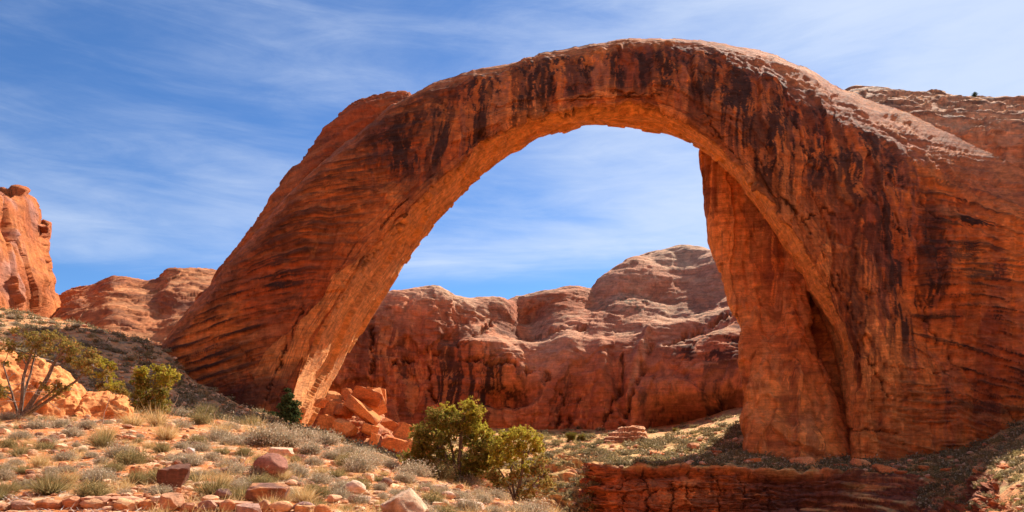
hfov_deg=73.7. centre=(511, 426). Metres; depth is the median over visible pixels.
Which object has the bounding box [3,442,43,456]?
shrub
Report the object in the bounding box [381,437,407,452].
fallen slab
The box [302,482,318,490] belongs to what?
shrub
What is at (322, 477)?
shrub
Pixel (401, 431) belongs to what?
fallen slab
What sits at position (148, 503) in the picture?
edging stone
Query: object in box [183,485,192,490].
stone
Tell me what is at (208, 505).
edging stone
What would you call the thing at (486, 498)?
shrub
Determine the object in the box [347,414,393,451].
rubble heap
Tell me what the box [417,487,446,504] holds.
shrub
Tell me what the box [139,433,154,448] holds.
grass clump
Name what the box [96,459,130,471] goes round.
shrub
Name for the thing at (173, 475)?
boulder
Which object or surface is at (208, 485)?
shrub
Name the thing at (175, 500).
edging stone
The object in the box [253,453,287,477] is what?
boulder
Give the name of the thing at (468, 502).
shrub
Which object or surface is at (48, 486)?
shrub
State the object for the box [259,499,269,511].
edging stone
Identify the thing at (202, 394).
hillside scrub
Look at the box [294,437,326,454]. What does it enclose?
shrub
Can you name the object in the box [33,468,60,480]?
shrub
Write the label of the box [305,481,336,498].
shrub
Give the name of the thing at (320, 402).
fallen slab
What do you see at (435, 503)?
stone
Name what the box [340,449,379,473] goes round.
shrub
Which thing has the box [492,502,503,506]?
stone
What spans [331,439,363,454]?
shrub
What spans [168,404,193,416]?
shrub
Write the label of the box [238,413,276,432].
grass clump
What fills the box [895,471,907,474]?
fallen block
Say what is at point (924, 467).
fallen block
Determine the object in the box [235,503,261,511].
boulder
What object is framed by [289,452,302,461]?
shrub
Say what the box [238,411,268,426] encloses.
shrub
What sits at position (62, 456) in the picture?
shrub
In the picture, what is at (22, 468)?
shrub
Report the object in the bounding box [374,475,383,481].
shrub
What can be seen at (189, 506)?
edging stone
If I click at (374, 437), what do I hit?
fallen slab
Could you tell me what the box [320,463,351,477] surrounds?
shrub
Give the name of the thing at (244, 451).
shrub
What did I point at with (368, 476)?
stone
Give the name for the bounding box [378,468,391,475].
grass clump
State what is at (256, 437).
shrub
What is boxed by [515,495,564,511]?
shrub
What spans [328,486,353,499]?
shrub
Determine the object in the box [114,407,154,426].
grass clump
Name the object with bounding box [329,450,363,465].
shrub
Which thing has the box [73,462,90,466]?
shrub
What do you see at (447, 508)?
shrub
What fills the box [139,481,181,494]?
shrub
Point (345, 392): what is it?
fallen slab
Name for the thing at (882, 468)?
fallen block
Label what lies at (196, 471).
shrub
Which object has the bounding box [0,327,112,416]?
juniper tree
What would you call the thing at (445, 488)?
shrub
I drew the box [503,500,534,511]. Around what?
shrub
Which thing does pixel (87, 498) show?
cap slab
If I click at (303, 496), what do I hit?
grass clump
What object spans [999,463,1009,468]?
fallen block
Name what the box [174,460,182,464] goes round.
stone
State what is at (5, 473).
shrub
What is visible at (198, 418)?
shrub
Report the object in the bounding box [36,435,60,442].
shrub
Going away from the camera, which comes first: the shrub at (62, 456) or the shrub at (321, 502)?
the shrub at (321, 502)
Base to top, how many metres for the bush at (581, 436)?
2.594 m
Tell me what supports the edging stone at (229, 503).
on the ground at (121, 345)
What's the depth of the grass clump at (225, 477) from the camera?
15.87 m
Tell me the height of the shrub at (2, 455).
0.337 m
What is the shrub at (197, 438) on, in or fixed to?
on the ground at (121, 345)
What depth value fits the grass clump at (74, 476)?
16.17 m
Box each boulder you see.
[156,463,190,487]
[186,448,194,455]
[215,488,231,498]
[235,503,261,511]
[244,483,289,501]
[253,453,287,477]
[269,447,293,456]
[293,501,313,509]
[345,480,365,494]
[380,488,428,511]
[441,491,455,498]
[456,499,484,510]
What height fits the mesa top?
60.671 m
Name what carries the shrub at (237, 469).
on the ground at (121, 345)
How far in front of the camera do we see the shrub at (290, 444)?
28.44 m
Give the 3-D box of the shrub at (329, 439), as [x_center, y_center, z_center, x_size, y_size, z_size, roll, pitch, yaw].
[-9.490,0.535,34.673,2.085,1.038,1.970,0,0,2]
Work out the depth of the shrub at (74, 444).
23.48 m
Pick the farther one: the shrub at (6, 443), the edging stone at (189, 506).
the shrub at (6, 443)
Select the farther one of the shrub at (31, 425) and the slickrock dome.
the slickrock dome
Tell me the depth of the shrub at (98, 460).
19.23 m
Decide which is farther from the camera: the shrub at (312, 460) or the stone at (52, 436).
the stone at (52, 436)
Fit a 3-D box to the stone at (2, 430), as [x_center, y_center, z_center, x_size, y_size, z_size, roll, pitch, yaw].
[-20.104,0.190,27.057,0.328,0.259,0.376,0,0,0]
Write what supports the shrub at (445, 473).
on the ground at (121, 345)
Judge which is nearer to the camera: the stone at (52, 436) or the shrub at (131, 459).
the shrub at (131, 459)
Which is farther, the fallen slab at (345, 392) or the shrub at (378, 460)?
the fallen slab at (345, 392)
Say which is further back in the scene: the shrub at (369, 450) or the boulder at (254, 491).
the shrub at (369, 450)
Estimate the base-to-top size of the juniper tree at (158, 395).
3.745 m
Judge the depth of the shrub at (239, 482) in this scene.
15.39 m
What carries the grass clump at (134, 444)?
on the ground at (121, 345)
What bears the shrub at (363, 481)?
on the ground at (121, 345)
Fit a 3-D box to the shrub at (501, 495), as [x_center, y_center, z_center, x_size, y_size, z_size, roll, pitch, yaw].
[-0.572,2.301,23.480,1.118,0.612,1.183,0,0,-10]
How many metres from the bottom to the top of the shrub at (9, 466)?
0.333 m
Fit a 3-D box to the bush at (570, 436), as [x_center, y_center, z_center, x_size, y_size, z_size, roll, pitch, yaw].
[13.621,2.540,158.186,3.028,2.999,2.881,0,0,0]
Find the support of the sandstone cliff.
on the ground at (121, 345)
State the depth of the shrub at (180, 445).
24.68 m
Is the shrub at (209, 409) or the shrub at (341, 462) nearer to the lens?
the shrub at (341, 462)
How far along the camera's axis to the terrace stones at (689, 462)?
96.56 m
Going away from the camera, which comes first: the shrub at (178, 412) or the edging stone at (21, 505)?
the edging stone at (21, 505)
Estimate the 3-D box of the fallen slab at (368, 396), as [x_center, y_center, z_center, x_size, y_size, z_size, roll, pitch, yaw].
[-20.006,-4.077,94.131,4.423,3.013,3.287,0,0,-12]
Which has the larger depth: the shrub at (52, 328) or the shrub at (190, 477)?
the shrub at (52, 328)
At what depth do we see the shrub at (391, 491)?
17.30 m
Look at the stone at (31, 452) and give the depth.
20.53 m
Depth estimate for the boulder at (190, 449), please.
21.49 m
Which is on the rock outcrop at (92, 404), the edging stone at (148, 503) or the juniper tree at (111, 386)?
the juniper tree at (111, 386)
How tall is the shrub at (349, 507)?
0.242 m
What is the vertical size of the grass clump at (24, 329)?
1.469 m
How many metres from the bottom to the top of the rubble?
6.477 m
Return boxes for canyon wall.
[312,245,743,429]
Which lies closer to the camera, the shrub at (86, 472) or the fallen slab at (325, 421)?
the shrub at (86, 472)
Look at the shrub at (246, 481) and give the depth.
16.02 m
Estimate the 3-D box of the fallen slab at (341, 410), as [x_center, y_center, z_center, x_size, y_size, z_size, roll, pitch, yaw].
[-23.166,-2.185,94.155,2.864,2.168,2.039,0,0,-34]
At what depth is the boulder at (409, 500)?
12.61 m
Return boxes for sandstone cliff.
[0,184,60,317]
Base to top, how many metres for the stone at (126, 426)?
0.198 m
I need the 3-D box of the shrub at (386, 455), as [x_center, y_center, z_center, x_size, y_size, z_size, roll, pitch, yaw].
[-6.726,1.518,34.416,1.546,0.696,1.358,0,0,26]
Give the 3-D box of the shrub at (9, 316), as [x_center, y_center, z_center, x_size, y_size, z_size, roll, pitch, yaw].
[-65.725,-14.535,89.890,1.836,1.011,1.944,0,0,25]
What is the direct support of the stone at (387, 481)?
on the ground at (121, 345)
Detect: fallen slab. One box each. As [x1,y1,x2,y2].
[314,398,326,407]
[316,414,335,432]
[324,399,346,418]
[326,391,342,401]
[332,418,357,436]
[333,403,352,418]
[341,388,351,400]
[343,394,380,425]
[351,385,382,406]
[361,422,379,435]
[364,388,386,415]
[367,387,385,401]
[369,433,379,447]
[380,418,398,431]
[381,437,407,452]
[392,422,414,439]
[404,437,412,452]
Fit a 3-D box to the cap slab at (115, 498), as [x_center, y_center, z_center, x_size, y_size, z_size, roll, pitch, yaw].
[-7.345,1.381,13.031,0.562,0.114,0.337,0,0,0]
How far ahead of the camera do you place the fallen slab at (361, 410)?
90.39 m
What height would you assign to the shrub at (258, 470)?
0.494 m
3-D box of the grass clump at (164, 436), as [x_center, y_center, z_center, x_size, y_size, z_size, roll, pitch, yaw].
[-13.744,-0.043,27.127,1.965,1.394,1.910,0,0,-42]
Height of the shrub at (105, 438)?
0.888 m
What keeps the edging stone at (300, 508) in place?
on the ground at (121, 345)
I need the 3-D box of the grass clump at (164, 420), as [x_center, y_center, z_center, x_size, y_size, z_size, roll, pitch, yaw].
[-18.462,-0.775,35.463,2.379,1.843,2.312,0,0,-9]
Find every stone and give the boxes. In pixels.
[0,428,10,433]
[0,502,9,511]
[10,500,34,510]
[23,474,35,480]
[25,449,37,455]
[35,499,62,509]
[40,438,52,444]
[49,434,59,439]
[54,443,67,449]
[62,496,81,508]
[79,499,106,508]
[107,501,114,505]
[113,498,139,510]
[122,424,132,427]
[129,467,148,474]
[138,499,157,509]
[155,454,164,459]
[159,492,184,511]
[172,488,180,492]
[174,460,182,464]
[180,502,197,511]
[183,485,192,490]
[198,500,218,511]
[201,495,218,500]
[219,499,235,511]
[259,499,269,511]
[269,501,292,511]
[285,479,297,485]
[294,504,315,511]
[314,504,331,511]
[327,495,341,502]
[365,474,373,481]
[381,477,392,484]
[418,487,429,491]
[432,502,444,507]
[456,484,463,488]
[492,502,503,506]
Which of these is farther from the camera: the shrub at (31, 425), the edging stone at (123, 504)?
the shrub at (31, 425)
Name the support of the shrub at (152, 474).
on the ground at (121, 345)
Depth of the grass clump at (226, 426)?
31.07 m
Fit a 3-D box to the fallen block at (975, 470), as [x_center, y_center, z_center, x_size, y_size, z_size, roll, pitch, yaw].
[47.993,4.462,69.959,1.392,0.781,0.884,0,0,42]
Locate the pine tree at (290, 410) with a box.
[275,388,303,425]
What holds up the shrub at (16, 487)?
on the ground at (121, 345)
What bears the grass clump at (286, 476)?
on the ground at (121, 345)
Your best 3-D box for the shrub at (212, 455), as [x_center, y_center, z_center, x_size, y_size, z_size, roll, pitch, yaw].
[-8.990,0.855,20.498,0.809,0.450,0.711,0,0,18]
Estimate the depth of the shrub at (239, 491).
14.32 m
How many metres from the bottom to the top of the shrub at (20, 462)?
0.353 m
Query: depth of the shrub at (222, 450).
23.29 m
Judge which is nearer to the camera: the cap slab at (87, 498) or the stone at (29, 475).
the cap slab at (87, 498)
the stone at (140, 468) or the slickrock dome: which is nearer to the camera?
the stone at (140, 468)
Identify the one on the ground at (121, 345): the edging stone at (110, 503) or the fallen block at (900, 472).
the edging stone at (110, 503)
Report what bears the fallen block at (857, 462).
on the terrace at (675, 487)
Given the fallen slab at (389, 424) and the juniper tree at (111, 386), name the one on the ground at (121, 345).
the fallen slab at (389, 424)
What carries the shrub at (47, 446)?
on the ground at (121, 345)
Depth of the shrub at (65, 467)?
17.25 m
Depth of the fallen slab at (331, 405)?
93.98 m
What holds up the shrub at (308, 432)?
on the ground at (121, 345)
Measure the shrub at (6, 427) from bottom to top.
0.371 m
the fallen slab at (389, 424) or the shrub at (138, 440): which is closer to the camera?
the shrub at (138, 440)
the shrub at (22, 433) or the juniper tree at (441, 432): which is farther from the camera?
the juniper tree at (441, 432)
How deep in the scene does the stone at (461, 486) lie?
24.06 m
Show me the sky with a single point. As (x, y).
(151, 136)
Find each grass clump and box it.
[18,437,36,444]
[19,323,35,332]
[22,451,55,466]
[45,410,59,421]
[55,466,84,482]
[88,417,122,437]
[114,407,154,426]
[124,352,137,360]
[125,437,146,447]
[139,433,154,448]
[140,400,173,426]
[140,409,188,439]
[196,412,239,433]
[207,470,236,485]
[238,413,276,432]
[253,487,283,503]
[274,466,300,480]
[289,478,332,501]
[307,460,328,473]
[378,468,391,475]
[459,503,486,511]
[537,502,566,511]
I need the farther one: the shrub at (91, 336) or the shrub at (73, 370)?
the shrub at (91, 336)
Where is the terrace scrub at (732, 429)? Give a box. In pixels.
[412,413,1023,511]
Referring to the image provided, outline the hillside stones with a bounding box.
[0,313,267,417]
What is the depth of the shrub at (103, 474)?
16.05 m
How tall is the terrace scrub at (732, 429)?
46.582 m
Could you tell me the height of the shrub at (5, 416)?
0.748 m
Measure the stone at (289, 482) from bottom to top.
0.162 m
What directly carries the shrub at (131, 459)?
on the ground at (121, 345)
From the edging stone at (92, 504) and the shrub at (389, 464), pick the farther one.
the shrub at (389, 464)
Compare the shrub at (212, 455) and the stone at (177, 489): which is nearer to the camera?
the stone at (177, 489)
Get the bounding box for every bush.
[565,432,576,441]
[576,433,585,440]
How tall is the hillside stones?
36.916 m
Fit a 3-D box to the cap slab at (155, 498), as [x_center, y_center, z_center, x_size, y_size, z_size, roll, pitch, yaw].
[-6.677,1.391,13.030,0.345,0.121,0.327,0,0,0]
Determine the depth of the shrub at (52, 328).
86.01 m
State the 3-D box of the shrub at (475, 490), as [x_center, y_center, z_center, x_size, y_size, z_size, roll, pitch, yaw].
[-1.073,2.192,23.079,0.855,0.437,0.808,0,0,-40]
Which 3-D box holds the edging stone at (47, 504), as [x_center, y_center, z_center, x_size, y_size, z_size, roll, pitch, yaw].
[-8.736,1.472,12.880,0.516,0.224,0.356,0,0,19]
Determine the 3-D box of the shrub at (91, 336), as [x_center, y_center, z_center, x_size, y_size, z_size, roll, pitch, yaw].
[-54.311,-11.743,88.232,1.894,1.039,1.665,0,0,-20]
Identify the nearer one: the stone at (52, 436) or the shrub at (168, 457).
the shrub at (168, 457)
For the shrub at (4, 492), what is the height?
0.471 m
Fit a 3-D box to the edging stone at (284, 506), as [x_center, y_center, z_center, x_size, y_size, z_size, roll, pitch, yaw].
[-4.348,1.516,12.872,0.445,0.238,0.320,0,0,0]
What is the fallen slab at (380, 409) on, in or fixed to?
on the ground at (121, 345)
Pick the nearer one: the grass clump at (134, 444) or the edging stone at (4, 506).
the edging stone at (4, 506)
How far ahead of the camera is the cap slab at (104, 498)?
12.96 m
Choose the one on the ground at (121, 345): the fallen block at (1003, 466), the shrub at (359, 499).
the shrub at (359, 499)
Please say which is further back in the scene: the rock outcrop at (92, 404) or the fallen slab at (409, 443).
the fallen slab at (409, 443)
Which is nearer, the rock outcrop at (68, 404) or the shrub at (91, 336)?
the rock outcrop at (68, 404)
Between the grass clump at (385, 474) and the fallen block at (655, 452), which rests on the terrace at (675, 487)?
the fallen block at (655, 452)
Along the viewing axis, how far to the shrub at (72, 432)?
26.84 m
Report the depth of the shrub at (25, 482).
15.17 m
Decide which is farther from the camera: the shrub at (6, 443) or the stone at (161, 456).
the shrub at (6, 443)
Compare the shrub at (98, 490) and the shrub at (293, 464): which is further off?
the shrub at (293, 464)
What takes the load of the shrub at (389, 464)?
on the ground at (121, 345)
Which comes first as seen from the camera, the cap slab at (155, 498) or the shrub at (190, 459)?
the cap slab at (155, 498)
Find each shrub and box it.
[0,408,24,419]
[0,425,10,429]
[0,435,21,448]
[0,451,7,458]
[0,461,15,470]
[0,465,19,480]
[0,474,26,491]
[0,481,21,500]
[2,428,37,438]
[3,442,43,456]
[4,457,25,465]
[5,314,15,319]
[11,464,35,473]
[11,476,40,488]
[13,465,81,494]
[16,416,57,429]
[28,440,57,450]
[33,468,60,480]
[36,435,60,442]
[40,465,64,473]
[45,325,57,332]
[48,415,76,427]
[50,447,81,461]
[53,422,87,436]
[58,461,80,471]
[64,365,78,371]
[69,476,119,496]
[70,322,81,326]
[70,442,82,446]
[71,463,114,479]
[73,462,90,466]
[74,416,99,428]
[78,428,126,447]
[78,461,123,483]
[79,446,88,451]
[82,449,101,457]
[85,333,97,337]
[92,455,111,463]
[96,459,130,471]
[98,440,146,457]
[105,446,160,464]
[113,486,136,494]
[119,465,155,483]
[132,436,145,443]
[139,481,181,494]
[142,463,170,480]
[149,436,176,452]
[163,416,197,427]
[164,453,181,460]
[167,447,209,465]
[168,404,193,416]
[170,439,193,449]
[171,379,183,385]
[181,432,211,444]
[183,411,217,424]
[183,469,241,494]
[184,439,213,451]
[187,473,198,481]
[189,400,222,414]
[190,467,209,476]
[200,448,224,461]
[202,426,239,441]
[209,468,221,475]
[210,456,240,466]
[211,445,231,453]
[212,432,245,445]
[219,420,244,429]
[219,460,250,474]
[222,481,250,499]
[227,475,251,490]
[231,443,257,456]
[231,474,254,482]
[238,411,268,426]
[238,420,300,446]
[242,466,274,477]
[244,472,286,485]
[260,419,288,431]
[266,423,312,447]
[287,424,328,441]
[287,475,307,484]
[288,461,303,469]
[288,464,315,477]
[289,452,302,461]
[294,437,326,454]
[297,453,328,465]
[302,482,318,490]
[303,468,336,483]
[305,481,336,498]
[307,427,345,444]
[308,494,330,505]
[316,444,347,459]
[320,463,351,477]
[326,476,349,492]
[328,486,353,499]
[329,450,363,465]
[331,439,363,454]
[336,502,356,510]
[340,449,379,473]
[344,473,377,490]
[344,492,373,503]
[356,444,380,457]
[357,451,386,466]
[369,492,397,511]
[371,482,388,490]
[374,450,390,459]
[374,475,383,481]
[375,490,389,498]
[381,456,402,467]
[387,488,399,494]
[390,485,423,496]
[392,457,440,477]
[392,467,423,483]
[413,481,436,491]
[417,457,462,479]
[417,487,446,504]
[433,501,461,511]
[434,484,455,497]
[452,493,483,511]
[454,472,486,485]
[454,485,475,499]
[470,486,489,494]
[475,491,496,504]
[484,504,509,511]
[487,486,509,500]
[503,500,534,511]
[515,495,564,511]
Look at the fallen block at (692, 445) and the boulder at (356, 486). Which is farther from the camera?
the fallen block at (692, 445)
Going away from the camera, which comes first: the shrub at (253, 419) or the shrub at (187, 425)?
the shrub at (187, 425)
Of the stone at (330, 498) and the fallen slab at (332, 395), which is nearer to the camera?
the stone at (330, 498)
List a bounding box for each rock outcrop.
[0,348,86,417]
[72,391,133,418]
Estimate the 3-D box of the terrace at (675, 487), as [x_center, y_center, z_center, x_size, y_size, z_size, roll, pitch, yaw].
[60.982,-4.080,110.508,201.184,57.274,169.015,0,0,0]
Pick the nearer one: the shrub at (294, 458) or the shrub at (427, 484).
the shrub at (427, 484)
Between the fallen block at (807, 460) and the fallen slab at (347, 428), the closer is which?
the fallen slab at (347, 428)
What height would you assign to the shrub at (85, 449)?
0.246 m
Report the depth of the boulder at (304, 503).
12.91 m
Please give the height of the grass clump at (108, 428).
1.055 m
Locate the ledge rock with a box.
[604,425,647,443]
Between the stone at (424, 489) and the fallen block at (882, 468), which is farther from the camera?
the fallen block at (882, 468)
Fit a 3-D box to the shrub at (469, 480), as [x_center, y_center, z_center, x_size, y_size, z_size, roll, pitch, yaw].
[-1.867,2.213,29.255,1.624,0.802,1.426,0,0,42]
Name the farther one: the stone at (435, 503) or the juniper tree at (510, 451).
the juniper tree at (510, 451)
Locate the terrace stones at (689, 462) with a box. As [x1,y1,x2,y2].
[456,417,1023,511]
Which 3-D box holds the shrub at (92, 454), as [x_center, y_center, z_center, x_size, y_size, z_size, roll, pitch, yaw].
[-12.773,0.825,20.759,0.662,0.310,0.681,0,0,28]
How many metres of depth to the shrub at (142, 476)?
16.14 m
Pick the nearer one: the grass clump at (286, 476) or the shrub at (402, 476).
the grass clump at (286, 476)
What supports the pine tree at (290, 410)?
on the ground at (121, 345)
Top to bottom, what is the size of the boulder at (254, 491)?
0.412 m
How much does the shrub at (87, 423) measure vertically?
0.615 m
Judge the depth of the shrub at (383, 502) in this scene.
14.00 m
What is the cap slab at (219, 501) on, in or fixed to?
on the edging stone
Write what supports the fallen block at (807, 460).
on the terrace at (675, 487)
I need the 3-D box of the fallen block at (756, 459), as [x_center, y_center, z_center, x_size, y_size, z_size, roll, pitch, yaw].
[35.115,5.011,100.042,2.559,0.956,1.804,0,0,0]
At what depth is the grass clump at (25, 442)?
23.65 m
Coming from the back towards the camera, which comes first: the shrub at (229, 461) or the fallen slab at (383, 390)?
the fallen slab at (383, 390)
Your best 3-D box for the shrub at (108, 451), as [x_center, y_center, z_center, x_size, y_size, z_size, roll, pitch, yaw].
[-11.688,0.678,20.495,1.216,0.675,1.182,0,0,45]
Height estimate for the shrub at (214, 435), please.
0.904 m
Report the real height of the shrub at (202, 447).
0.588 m
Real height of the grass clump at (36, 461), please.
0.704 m
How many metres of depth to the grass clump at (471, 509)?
15.07 m
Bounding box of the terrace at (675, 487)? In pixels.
[412,408,1023,511]
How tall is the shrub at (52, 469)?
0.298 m
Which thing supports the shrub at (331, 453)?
on the ground at (121, 345)
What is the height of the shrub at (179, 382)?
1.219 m
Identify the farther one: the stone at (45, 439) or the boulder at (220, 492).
the stone at (45, 439)
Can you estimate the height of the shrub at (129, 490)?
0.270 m
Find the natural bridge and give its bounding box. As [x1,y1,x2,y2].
[161,38,1023,462]
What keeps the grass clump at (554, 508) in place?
on the ground at (121, 345)
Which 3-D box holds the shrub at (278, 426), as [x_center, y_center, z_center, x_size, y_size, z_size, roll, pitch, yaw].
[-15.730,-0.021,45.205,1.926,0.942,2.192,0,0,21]
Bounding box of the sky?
[0,0,1023,299]
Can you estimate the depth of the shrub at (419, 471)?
25.98 m
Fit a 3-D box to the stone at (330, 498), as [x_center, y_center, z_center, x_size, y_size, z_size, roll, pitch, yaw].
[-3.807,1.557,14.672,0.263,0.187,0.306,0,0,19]
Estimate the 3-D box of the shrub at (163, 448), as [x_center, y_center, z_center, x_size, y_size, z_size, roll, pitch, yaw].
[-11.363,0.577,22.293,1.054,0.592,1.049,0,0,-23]
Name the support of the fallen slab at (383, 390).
on the ground at (121, 345)
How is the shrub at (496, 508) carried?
on the ground at (121, 345)
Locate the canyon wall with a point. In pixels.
(648, 340)
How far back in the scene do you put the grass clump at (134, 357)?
83.22 m
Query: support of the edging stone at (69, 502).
on the ground at (121, 345)
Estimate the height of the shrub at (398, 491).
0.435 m
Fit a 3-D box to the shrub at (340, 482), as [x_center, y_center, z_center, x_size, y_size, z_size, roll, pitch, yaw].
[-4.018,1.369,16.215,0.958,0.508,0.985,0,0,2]
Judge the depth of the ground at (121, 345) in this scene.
29.26 m
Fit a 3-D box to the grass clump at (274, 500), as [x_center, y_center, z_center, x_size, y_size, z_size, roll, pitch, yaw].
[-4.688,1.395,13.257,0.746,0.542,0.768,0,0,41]
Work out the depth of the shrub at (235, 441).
26.89 m
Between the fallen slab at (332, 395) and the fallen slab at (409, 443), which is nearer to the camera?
the fallen slab at (409, 443)
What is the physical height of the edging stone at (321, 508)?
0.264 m
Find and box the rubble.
[314,427,398,454]
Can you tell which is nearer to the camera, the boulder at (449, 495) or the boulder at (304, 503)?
the boulder at (304, 503)
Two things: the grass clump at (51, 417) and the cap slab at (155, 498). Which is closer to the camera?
the cap slab at (155, 498)
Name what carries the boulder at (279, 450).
on the ground at (121, 345)
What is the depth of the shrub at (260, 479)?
15.83 m
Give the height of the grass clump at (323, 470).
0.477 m
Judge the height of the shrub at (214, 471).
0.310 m
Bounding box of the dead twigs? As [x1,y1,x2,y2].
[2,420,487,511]
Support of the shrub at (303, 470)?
on the ground at (121, 345)
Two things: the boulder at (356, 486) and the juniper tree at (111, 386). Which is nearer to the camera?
the boulder at (356, 486)
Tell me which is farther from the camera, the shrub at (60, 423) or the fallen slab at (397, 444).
the fallen slab at (397, 444)
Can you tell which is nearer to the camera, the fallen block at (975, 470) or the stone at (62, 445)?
the stone at (62, 445)
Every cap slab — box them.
[80,496,94,500]
[94,496,112,501]
[109,496,143,501]
[152,496,160,502]
[214,500,252,504]
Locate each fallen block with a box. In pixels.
[649,450,663,455]
[687,443,699,448]
[743,458,760,462]
[789,457,814,465]
[850,458,870,466]
[870,464,897,473]
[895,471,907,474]
[918,465,929,470]
[972,466,985,472]
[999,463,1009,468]
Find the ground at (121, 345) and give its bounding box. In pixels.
[0,311,524,511]
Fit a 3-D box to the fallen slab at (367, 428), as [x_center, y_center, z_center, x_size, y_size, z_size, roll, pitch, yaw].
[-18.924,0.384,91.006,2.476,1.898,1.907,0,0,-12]
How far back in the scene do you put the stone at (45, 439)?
24.04 m
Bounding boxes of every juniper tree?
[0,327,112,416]
[91,354,130,398]
[127,363,181,419]
[396,395,501,483]
[484,424,556,501]
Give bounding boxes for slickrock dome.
[51,267,216,346]
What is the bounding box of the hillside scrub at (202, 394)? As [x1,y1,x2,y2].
[0,306,404,459]
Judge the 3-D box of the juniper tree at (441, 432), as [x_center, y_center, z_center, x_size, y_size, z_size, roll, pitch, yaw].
[-2.734,0.633,30.042,4.665,4.116,3.053,0,0,-10]
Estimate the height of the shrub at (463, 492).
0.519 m
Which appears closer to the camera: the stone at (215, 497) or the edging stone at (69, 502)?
the edging stone at (69, 502)
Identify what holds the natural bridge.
on the ground at (121, 345)
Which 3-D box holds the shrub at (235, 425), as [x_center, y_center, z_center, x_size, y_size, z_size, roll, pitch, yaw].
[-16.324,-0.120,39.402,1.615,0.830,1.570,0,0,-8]
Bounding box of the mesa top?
[845,85,1023,169]
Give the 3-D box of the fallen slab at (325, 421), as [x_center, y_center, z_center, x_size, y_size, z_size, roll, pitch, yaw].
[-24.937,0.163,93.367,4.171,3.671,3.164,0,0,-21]
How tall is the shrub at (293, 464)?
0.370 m

